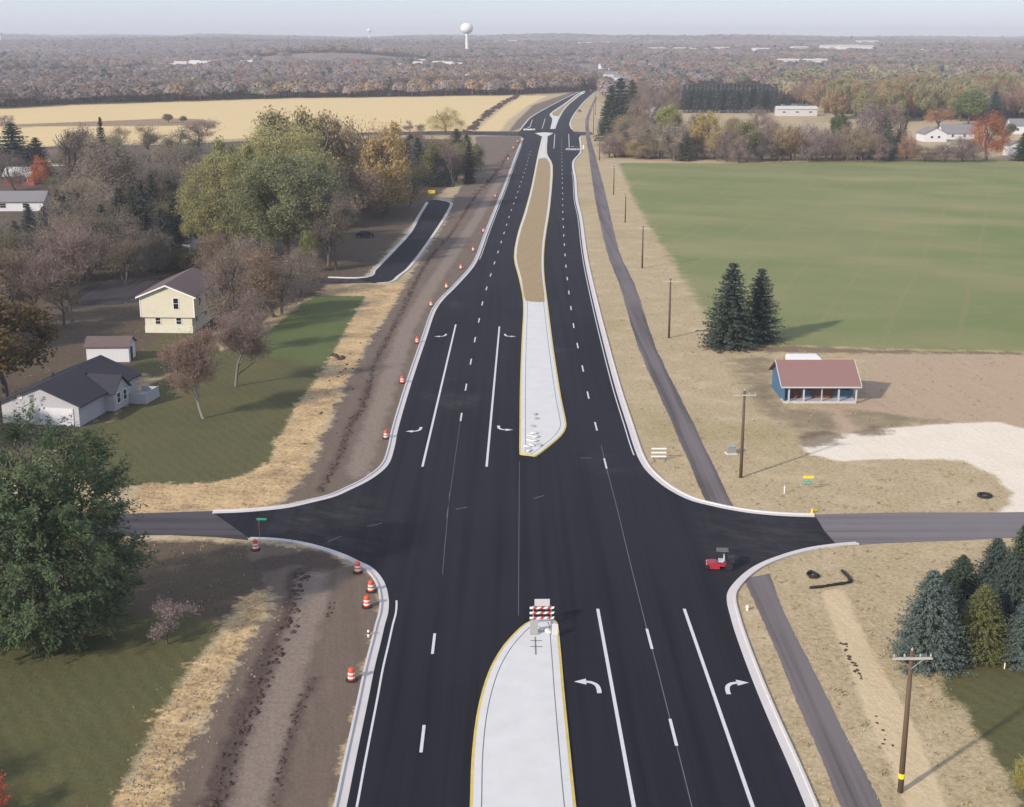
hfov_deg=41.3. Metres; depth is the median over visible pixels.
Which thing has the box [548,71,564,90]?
bare tree
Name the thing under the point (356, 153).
leafy tree
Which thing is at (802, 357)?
trailer
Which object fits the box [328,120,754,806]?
road markings
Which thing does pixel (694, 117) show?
bare tree
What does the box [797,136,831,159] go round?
bare tree
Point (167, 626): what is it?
bare tree
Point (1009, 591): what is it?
spruce tree
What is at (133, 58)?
woods
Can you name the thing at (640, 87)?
bare tree
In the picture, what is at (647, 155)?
bare tree
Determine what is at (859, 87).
leafy tree
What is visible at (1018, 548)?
spruce tree
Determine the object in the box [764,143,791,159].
bare tree
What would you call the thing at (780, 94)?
pine tree
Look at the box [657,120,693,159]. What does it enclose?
bare tree
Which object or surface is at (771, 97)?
pine tree
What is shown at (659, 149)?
bare tree
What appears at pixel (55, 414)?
garage door
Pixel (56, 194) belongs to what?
spruce tree
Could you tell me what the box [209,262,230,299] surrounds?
bare tree
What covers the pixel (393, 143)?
leafy tree
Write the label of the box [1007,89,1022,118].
leafy tree
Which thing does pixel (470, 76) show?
bare tree
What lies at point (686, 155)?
spruce tree
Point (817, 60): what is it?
building
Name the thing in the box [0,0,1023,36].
sky
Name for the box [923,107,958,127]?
leafy tree
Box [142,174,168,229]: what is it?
spruce tree
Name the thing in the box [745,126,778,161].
bare tree
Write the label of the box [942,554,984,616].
spruce tree
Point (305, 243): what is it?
leafy tree
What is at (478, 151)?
leafy tree
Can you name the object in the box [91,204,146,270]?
bare tree
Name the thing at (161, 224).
spruce tree
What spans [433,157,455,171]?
bare tree
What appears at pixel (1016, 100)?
leafy tree
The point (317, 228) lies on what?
bare tree
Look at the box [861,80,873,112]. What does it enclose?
leafy tree
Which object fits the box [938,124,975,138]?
house
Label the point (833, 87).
leafy tree
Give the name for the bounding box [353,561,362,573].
traffic drum
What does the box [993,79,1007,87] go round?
leafy tree
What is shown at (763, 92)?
pine tree
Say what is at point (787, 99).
pine tree
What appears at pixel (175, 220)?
spruce tree
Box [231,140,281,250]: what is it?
leafy tree
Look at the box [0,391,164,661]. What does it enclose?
leafy tree
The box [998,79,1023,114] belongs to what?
leafy tree
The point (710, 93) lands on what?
pine tree
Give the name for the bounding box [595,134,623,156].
bare tree
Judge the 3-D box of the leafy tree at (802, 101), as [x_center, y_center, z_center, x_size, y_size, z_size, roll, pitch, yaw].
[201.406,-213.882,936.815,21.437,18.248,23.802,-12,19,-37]
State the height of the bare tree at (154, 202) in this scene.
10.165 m
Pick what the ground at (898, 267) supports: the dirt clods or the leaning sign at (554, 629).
the dirt clods
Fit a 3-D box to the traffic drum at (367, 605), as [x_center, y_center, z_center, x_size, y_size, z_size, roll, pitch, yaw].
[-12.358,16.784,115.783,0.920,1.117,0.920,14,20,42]
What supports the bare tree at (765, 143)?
on the ground at (898, 267)
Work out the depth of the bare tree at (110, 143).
504.87 m
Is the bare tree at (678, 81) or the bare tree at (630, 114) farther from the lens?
the bare tree at (678, 81)
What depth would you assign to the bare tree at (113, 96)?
998.36 m
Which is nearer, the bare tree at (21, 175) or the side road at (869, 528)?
the side road at (869, 528)
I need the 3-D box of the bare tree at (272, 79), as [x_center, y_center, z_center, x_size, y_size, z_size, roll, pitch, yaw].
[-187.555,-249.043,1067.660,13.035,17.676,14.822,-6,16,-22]
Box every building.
[777,59,803,61]
[790,46,808,48]
[804,59,826,61]
[825,45,836,48]
[836,45,873,49]
[856,40,878,42]
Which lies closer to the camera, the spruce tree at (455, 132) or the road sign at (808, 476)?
the road sign at (808, 476)
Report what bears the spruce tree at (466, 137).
on the ground at (898, 267)
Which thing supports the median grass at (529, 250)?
on the long median at (540, 394)
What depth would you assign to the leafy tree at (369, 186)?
345.59 m
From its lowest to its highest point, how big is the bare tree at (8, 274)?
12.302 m
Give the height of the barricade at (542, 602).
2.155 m
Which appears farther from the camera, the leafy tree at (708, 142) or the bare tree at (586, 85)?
the bare tree at (586, 85)
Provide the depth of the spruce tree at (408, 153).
444.83 m
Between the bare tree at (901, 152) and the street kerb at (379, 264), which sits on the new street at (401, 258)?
the street kerb at (379, 264)
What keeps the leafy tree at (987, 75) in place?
on the ground at (898, 267)
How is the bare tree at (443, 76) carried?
on the ground at (898, 267)
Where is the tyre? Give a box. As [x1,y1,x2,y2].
[977,492,991,498]
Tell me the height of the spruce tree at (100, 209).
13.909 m
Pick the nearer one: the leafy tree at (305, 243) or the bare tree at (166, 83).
the leafy tree at (305, 243)
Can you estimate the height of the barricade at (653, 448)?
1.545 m
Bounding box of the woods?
[0,33,1023,119]
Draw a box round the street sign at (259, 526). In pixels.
[256,518,266,546]
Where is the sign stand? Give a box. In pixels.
[530,640,541,654]
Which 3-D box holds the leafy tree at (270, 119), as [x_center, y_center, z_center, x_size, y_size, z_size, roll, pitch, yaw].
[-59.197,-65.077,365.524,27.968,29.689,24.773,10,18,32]
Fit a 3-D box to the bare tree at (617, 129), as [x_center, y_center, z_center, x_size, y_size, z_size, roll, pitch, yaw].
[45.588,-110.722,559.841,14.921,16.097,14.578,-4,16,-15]
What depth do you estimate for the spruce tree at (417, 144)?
438.79 m
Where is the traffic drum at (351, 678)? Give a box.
[345,666,357,682]
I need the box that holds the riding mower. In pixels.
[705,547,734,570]
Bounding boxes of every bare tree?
[0,115,16,126]
[0,149,33,190]
[0,217,35,284]
[0,225,26,280]
[0,229,46,296]
[0,245,24,304]
[0,245,46,327]
[0,283,24,304]
[0,770,13,805]
[1,85,11,105]
[1,221,52,276]
[5,275,46,311]
[6,84,24,105]
[9,204,114,328]
[33,214,68,268]
[34,272,91,326]
[42,172,87,214]
[42,193,96,238]
[43,178,68,217]
[44,137,74,168]
[45,173,110,211]
[48,121,109,188]
[54,206,121,280]
[59,225,103,279]
[60,204,122,244]
[66,130,90,164]
[69,212,120,275]
[70,128,135,209]
[80,179,125,208]
[80,196,133,229]
[88,223,156,279]
[90,80,103,100]
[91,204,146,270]
[93,138,155,205]
[104,135,129,151]
[105,137,135,155]
[105,233,153,283]
[106,124,132,143]
[108,79,120,101]
[123,157,141,177]
[128,225,175,274]
[129,123,166,151]
[133,151,184,202]
[135,79,152,100]
[139,199,164,226]
[141,142,203,190]
[145,146,181,174]
[146,594,202,644]
[147,78,160,100]
[148,79,167,99]
[150,319,224,418]
[154,162,189,202]
[155,125,205,166]
[157,181,193,211]
[160,79,176,98]
[161,138,200,174]
[164,176,200,220]
[175,118,224,153]
[183,77,199,97]
[192,76,210,98]
[192,243,232,279]
[194,227,252,288]
[196,242,266,329]
[204,256,223,277]
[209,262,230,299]
[210,305,277,386]
[216,236,261,286]
[219,286,269,326]
[223,234,270,297]
[227,242,290,316]
[232,80,243,97]
[235,246,283,300]
[248,77,268,96]
[252,261,311,314]
[253,78,269,97]
[266,76,278,96]
[273,244,326,295]
[289,77,303,95]
[304,185,360,270]
[308,74,323,94]
[339,75,350,95]
[354,79,371,95]
[355,133,394,158]
[358,74,376,95]
[366,128,388,140]
[390,154,439,208]
[391,72,410,95]
[401,119,413,130]
[406,128,429,146]
[406,137,434,155]
[408,135,427,149]
[410,147,434,179]
[412,75,426,94]
[414,123,425,134]
[422,73,435,93]
[423,105,467,134]
[427,74,440,92]
[431,137,464,186]
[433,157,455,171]
[439,74,454,94]
[443,132,461,152]
[444,74,460,93]
[450,73,467,93]
[451,142,470,180]
[457,79,479,93]
[461,134,476,155]
[463,72,482,93]
[489,71,508,79]
[500,76,511,93]
[506,78,524,93]
[516,76,526,93]
[525,72,542,92]
[533,71,549,92]
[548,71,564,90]
[562,72,572,90]
[583,74,598,88]
[586,70,600,88]
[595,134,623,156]
[600,130,637,157]
[604,116,637,142]
[622,108,641,127]
[623,91,656,124]
[623,118,655,156]
[623,139,658,158]
[625,136,651,157]
[627,80,643,93]
[630,119,652,139]
[633,115,652,133]
[635,147,656,158]
[636,86,650,108]
[639,94,664,130]
[640,83,656,101]
[642,123,679,158]
[655,137,681,158]
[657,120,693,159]
[661,86,673,105]
[669,77,687,89]
[682,116,697,133]
[683,140,703,157]
[684,133,709,156]
[688,112,707,125]
[692,133,727,157]
[696,143,720,158]
[711,130,740,161]
[719,123,736,137]
[720,117,745,132]
[722,134,754,162]
[743,106,772,127]
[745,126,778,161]
[752,134,776,159]
[762,118,785,138]
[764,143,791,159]
[779,134,802,159]
[790,119,831,161]
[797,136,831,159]
[803,134,830,158]
[811,123,842,160]
[818,133,846,159]
[831,120,864,160]
[831,135,862,158]
[834,143,855,158]
[853,97,889,158]
[855,147,872,159]
[863,134,893,161]
[865,141,899,158]
[871,95,910,150]
[894,134,920,160]
[899,144,924,157]
[908,145,942,160]
[925,143,964,160]
[948,135,977,160]
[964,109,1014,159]
[964,144,991,161]
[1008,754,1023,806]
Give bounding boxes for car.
[356,231,374,237]
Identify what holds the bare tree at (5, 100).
on the ground at (898, 267)
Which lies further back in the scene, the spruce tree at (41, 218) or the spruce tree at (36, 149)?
the spruce tree at (36, 149)
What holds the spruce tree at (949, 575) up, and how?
on the ground at (898, 267)
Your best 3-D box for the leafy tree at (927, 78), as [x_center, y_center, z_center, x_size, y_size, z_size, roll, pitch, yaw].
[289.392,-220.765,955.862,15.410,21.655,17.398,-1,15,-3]
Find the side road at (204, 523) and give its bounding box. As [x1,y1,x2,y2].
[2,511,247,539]
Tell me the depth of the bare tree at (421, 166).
440.18 m
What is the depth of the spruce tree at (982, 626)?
105.42 m
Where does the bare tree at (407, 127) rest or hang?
on the ground at (898, 267)
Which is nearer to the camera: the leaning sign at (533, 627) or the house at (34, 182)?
the leaning sign at (533, 627)
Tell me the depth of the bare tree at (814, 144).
532.38 m
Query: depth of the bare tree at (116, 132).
534.33 m
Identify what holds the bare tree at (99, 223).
on the ground at (898, 267)
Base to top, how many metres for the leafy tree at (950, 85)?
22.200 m
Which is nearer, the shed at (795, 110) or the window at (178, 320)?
the window at (178, 320)
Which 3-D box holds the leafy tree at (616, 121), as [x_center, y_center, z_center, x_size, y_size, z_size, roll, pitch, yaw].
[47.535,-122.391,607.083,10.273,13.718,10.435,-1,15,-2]
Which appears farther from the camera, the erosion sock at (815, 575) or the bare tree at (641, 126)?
the bare tree at (641, 126)
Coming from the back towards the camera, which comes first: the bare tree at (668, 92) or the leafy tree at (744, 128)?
the bare tree at (668, 92)
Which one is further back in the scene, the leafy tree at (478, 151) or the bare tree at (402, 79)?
the bare tree at (402, 79)
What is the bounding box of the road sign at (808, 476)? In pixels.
[803,475,813,490]
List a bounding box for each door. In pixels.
[39,407,74,425]
[130,346,132,359]
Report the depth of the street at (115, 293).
263.88 m
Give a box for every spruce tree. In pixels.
[0,123,32,178]
[4,220,23,255]
[18,204,40,240]
[22,137,56,176]
[33,206,52,246]
[48,189,61,233]
[56,196,67,230]
[60,203,75,223]
[73,192,82,212]
[94,204,117,269]
[96,116,106,153]
[108,187,140,247]
[124,186,136,245]
[127,179,156,256]
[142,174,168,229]
[142,208,186,273]
[165,198,192,252]
[399,134,415,167]
[404,143,412,182]
[405,137,432,186]
[429,153,455,187]
[450,129,465,170]
[462,141,476,183]
[463,135,481,171]
[594,85,622,138]
[601,77,634,123]
[616,132,637,156]
[624,80,641,118]
[640,129,657,157]
[671,132,695,161]
[694,262,766,353]
[741,268,785,344]
[880,121,897,160]
[884,567,976,681]
[941,569,967,627]
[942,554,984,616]
[950,583,1016,667]
[970,536,1010,608]
[979,91,1008,122]
[986,551,1023,639]
[997,599,1023,672]
[1004,524,1023,598]
[1007,132,1023,160]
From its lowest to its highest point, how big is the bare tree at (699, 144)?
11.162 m
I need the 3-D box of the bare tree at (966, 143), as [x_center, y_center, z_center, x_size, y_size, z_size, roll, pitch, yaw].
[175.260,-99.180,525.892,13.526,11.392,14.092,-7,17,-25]
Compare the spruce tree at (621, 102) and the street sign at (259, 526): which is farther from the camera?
the spruce tree at (621, 102)
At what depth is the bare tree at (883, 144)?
520.18 m
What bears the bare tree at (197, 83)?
on the ground at (898, 267)
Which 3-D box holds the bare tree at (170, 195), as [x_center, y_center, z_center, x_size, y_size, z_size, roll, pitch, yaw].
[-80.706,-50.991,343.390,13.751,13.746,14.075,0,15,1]
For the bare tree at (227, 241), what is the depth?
259.31 m
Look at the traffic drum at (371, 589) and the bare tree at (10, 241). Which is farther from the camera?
the bare tree at (10, 241)
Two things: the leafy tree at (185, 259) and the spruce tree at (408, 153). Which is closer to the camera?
the leafy tree at (185, 259)
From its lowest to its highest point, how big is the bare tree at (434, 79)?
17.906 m
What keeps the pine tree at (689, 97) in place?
on the ground at (898, 267)
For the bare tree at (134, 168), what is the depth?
451.81 m
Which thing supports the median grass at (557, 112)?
on the median at (555, 119)
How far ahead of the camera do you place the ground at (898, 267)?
170.35 m
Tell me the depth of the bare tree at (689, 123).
642.43 m
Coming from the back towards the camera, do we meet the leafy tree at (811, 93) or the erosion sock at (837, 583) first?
the leafy tree at (811, 93)
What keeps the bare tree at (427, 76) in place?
on the ground at (898, 267)
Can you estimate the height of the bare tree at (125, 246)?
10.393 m
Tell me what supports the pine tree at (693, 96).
on the ground at (898, 267)
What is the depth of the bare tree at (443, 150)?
435.89 m
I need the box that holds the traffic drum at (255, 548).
[251,539,259,551]
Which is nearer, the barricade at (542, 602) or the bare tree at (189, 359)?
the barricade at (542, 602)
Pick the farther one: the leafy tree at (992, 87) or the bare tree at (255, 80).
the bare tree at (255, 80)
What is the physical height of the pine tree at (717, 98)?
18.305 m
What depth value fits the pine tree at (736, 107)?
852.00 m
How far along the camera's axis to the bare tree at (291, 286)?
236.00 m
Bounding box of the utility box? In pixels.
[724,445,737,454]
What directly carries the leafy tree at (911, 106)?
on the ground at (898, 267)
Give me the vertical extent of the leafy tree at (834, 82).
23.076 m
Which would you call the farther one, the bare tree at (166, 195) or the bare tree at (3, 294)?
the bare tree at (166, 195)
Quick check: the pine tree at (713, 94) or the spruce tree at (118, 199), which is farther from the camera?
the pine tree at (713, 94)
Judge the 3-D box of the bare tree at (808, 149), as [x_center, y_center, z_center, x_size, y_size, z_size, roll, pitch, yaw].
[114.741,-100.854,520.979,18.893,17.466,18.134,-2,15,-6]
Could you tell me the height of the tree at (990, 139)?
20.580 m
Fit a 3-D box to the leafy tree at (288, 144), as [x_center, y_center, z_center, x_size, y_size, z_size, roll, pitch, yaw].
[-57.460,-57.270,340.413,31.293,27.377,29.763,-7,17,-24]
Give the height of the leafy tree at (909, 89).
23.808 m
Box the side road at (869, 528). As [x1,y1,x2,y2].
[814,512,1023,546]
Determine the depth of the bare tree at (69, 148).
383.79 m
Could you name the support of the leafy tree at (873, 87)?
on the ground at (898, 267)
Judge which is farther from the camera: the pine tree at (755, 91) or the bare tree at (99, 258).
the pine tree at (755, 91)
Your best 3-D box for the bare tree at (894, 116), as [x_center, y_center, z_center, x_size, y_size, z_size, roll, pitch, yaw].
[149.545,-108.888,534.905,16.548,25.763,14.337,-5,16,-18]
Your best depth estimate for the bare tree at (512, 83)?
1130.28 m
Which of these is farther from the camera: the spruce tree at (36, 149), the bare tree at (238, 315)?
the spruce tree at (36, 149)
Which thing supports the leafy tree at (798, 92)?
on the ground at (898, 267)
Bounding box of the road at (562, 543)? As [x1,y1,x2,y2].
[214,85,834,806]
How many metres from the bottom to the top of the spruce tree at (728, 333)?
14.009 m
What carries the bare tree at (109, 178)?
on the ground at (898, 267)
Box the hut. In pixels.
[768,359,861,402]
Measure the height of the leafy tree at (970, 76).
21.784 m
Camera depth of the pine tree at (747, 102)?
852.16 m
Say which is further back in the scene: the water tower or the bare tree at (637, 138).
the water tower
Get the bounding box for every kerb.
[212,89,858,806]
[328,199,452,283]
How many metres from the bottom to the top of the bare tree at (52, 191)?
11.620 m
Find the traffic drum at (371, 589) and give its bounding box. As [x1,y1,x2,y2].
[366,579,375,592]
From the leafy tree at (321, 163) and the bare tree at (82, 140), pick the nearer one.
the leafy tree at (321, 163)
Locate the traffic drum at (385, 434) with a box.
[382,429,388,438]
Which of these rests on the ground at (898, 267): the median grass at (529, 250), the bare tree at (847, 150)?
the bare tree at (847, 150)
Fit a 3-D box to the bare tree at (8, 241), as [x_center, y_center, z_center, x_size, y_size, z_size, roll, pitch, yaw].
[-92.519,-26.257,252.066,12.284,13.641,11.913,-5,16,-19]
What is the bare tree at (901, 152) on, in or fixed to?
on the ground at (898, 267)
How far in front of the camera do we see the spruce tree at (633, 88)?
753.44 m
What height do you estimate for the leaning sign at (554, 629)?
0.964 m
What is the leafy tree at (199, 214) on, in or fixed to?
on the ground at (898, 267)
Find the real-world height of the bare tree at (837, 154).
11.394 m
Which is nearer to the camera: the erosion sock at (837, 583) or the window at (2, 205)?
the erosion sock at (837, 583)
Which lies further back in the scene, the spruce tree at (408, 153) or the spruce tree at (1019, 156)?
the spruce tree at (1019, 156)
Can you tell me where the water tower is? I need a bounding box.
[461,23,472,48]
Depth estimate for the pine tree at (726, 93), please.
856.21 m
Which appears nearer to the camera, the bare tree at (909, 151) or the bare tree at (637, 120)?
the bare tree at (909, 151)
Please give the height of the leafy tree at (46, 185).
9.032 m
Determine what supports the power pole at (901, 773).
on the ground at (898, 267)
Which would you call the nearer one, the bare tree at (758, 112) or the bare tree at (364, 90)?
the bare tree at (758, 112)
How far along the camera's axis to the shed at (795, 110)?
821.44 m
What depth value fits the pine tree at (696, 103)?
852.02 m
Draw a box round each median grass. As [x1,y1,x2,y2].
[516,158,549,301]
[552,93,580,115]
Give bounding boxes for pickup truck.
[566,146,579,150]
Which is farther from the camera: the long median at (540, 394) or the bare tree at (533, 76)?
the bare tree at (533, 76)
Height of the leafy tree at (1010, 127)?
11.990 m
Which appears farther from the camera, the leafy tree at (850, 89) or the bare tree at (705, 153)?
the leafy tree at (850, 89)
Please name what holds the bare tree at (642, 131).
on the ground at (898, 267)
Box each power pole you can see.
[610,166,617,194]
[621,194,625,222]
[637,225,648,267]
[663,277,678,337]
[733,389,755,477]
[892,647,932,792]
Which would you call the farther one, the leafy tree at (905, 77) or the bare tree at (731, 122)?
the leafy tree at (905, 77)
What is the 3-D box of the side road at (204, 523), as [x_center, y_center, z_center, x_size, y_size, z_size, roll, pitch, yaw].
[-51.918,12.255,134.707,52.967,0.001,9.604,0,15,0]
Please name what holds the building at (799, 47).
on the ground at (898, 267)
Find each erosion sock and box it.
[806,570,819,578]
[809,569,851,588]
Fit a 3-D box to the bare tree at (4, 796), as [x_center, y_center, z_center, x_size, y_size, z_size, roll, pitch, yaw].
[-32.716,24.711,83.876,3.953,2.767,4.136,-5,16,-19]
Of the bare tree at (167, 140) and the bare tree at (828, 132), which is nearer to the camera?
the bare tree at (167, 140)
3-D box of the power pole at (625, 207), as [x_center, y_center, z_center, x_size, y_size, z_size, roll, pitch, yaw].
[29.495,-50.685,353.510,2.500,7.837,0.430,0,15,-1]
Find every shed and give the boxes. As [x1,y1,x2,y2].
[83,336,136,361]
[774,106,817,115]
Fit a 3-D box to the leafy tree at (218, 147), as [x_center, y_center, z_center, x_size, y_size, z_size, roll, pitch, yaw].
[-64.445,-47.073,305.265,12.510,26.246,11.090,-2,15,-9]
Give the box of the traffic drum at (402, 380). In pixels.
[399,375,405,383]
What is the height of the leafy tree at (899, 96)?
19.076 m
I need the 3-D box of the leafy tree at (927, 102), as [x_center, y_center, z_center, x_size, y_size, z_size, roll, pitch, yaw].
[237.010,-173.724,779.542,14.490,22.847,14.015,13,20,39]
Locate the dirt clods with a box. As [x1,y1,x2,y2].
[209,94,893,806]
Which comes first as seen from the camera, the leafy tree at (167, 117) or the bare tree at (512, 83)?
the leafy tree at (167, 117)
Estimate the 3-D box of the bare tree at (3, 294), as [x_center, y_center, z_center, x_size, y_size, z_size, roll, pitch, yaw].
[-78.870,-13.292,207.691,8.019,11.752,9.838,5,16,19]
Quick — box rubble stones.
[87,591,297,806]
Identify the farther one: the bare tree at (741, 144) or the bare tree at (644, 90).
the bare tree at (644, 90)
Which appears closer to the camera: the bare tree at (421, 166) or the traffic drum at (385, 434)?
the traffic drum at (385, 434)
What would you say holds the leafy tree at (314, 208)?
on the ground at (898, 267)
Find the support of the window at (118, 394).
in the house at (85, 392)
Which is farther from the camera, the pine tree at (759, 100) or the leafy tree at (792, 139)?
the pine tree at (759, 100)
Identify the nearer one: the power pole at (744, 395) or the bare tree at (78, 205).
the power pole at (744, 395)
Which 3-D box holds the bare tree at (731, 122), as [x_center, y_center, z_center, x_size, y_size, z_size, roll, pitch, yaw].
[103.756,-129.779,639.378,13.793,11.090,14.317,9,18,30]
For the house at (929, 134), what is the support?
on the ground at (898, 267)
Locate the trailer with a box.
[785,354,821,359]
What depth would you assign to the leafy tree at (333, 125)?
366.69 m
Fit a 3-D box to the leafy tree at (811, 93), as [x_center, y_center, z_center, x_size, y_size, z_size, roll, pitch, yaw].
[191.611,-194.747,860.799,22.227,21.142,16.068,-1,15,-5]
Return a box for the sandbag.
[544,628,551,633]
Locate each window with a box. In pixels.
[0,203,5,207]
[116,391,120,403]
[123,388,127,400]
[155,317,160,324]
[172,298,178,309]
[176,318,181,324]
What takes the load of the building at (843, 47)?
on the ground at (898, 267)
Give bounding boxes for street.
[74,131,592,304]
[357,200,449,282]
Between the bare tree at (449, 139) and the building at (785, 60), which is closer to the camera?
the bare tree at (449, 139)
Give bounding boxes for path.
[585,97,881,806]
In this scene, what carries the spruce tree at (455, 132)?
on the ground at (898, 267)
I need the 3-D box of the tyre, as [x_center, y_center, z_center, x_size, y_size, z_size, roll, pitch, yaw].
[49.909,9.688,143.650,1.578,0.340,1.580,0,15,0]
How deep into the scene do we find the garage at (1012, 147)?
548.79 m
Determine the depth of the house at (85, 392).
173.34 m
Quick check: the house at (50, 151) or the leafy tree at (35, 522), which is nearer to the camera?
the leafy tree at (35, 522)
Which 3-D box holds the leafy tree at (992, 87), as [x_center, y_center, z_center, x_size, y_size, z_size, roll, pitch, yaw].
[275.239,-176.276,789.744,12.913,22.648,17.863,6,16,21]
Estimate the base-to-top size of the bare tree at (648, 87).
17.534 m
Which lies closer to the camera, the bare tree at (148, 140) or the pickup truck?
the bare tree at (148, 140)
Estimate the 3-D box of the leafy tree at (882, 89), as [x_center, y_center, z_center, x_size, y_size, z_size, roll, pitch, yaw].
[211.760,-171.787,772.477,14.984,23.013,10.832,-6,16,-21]
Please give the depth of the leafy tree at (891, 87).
780.17 m
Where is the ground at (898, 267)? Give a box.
[0,39,1023,806]
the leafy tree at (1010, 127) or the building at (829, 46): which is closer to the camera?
the leafy tree at (1010, 127)
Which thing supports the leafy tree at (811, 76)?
on the ground at (898, 267)
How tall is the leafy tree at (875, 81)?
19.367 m
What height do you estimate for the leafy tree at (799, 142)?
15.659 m
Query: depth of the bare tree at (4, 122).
714.04 m
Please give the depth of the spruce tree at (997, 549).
113.59 m
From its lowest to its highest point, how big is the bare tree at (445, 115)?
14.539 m
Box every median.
[470,619,575,806]
[514,132,566,456]
[550,91,584,128]
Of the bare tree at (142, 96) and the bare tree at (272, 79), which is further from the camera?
the bare tree at (272, 79)
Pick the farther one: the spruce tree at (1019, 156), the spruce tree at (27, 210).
the spruce tree at (1019, 156)
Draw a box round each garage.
[171,233,197,252]
[1002,140,1020,155]
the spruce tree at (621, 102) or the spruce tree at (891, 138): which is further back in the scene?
the spruce tree at (621, 102)
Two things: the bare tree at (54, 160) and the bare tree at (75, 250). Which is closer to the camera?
the bare tree at (75, 250)
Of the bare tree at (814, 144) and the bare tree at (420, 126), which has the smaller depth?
the bare tree at (814, 144)
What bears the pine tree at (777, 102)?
on the ground at (898, 267)
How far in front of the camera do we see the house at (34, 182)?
441.80 m
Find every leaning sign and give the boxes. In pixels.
[530,620,537,634]
[552,624,557,635]
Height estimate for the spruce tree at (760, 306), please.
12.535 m
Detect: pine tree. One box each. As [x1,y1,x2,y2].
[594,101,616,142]
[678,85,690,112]
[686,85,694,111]
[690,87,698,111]
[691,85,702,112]
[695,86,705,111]
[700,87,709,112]
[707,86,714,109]
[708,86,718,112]
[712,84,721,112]
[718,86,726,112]
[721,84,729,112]
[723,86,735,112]
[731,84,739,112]
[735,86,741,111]
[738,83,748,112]
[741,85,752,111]
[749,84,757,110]
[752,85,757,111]
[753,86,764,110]
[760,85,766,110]
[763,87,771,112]
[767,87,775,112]
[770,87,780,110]
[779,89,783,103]
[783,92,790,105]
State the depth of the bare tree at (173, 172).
372.80 m
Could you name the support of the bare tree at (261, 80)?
on the ground at (898, 267)
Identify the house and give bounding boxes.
[0,191,52,210]
[0,355,159,426]
[2,167,40,184]
[46,149,72,165]
[135,267,220,332]
[174,61,186,63]
[188,60,199,63]
[605,71,615,75]
[915,126,947,141]
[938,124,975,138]
[1006,119,1023,133]
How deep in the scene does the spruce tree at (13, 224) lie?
282.96 m
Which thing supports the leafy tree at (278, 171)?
on the ground at (898, 267)
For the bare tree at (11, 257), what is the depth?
223.81 m
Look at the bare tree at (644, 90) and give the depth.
889.65 m
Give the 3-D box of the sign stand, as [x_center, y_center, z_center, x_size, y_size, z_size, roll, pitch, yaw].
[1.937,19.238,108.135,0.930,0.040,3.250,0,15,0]
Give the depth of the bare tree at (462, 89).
1120.87 m
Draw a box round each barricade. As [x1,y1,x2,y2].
[530,599,554,626]
[651,447,666,461]
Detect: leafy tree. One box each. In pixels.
[0,293,61,397]
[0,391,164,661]
[28,155,51,190]
[43,174,67,194]
[152,200,171,223]
[162,114,172,122]
[164,246,200,268]
[171,146,271,248]
[179,115,186,120]
[198,135,242,243]
[207,149,357,261]
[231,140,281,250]
[236,119,346,204]
[240,105,337,159]
[288,109,362,189]
[288,153,337,248]
[293,182,355,266]
[296,230,319,270]
[330,158,391,225]
[336,115,388,209]
[352,171,412,216]
[356,117,412,214]
[416,135,453,174]
[452,154,467,181]
[454,138,486,171]
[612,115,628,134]
[654,103,684,129]
[691,111,724,157]
[703,127,731,160]
[731,119,764,161]
[764,119,801,161]
[779,123,812,160]
[790,83,814,105]
[792,80,812,105]
[796,74,814,84]
[800,82,821,106]
[807,85,826,112]
[813,76,833,92]
[816,77,846,113]
[818,87,851,116]
[823,83,849,117]
[829,112,853,139]
[834,82,857,115]
[842,79,862,113]
[845,78,862,109]
[848,82,868,115]
[849,123,880,161]
[850,88,883,119]
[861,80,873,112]
[864,81,883,110]
[865,75,881,82]
[874,82,890,109]
[878,81,896,115]
[879,88,910,121]
[890,83,910,106]
[891,75,916,84]
[896,79,921,117]
[898,74,918,82]
[906,91,924,118]
[912,81,937,119]
[916,74,935,84]
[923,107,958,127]
[931,86,953,118]
[932,85,956,117]
[933,80,956,116]
[946,85,990,122]
[947,84,979,120]
[953,73,976,81]
[973,80,987,114]
[973,86,992,118]
[977,73,999,79]
[980,79,998,91]
[982,82,996,111]
[988,84,1012,113]
[989,117,1017,139]
[992,73,1015,85]
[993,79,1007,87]
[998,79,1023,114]
[999,72,1021,81]
[1003,93,1023,118]
[1007,81,1023,118]
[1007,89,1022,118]
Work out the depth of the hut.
181.30 m
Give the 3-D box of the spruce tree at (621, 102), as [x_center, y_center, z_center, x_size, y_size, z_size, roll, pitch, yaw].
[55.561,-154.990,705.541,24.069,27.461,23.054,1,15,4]
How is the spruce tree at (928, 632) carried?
on the ground at (898, 267)
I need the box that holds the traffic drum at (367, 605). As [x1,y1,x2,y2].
[362,595,371,608]
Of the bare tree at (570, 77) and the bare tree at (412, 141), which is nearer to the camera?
the bare tree at (412, 141)
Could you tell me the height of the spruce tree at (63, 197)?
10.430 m
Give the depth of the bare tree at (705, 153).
532.89 m
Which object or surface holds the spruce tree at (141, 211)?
on the ground at (898, 267)
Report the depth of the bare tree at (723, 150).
521.27 m
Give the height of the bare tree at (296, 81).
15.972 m
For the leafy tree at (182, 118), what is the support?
on the ground at (898, 267)
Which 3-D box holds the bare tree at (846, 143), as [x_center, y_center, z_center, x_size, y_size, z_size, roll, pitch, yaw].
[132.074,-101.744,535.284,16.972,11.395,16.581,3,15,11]
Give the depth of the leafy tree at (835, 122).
556.06 m
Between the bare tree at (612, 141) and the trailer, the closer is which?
the trailer

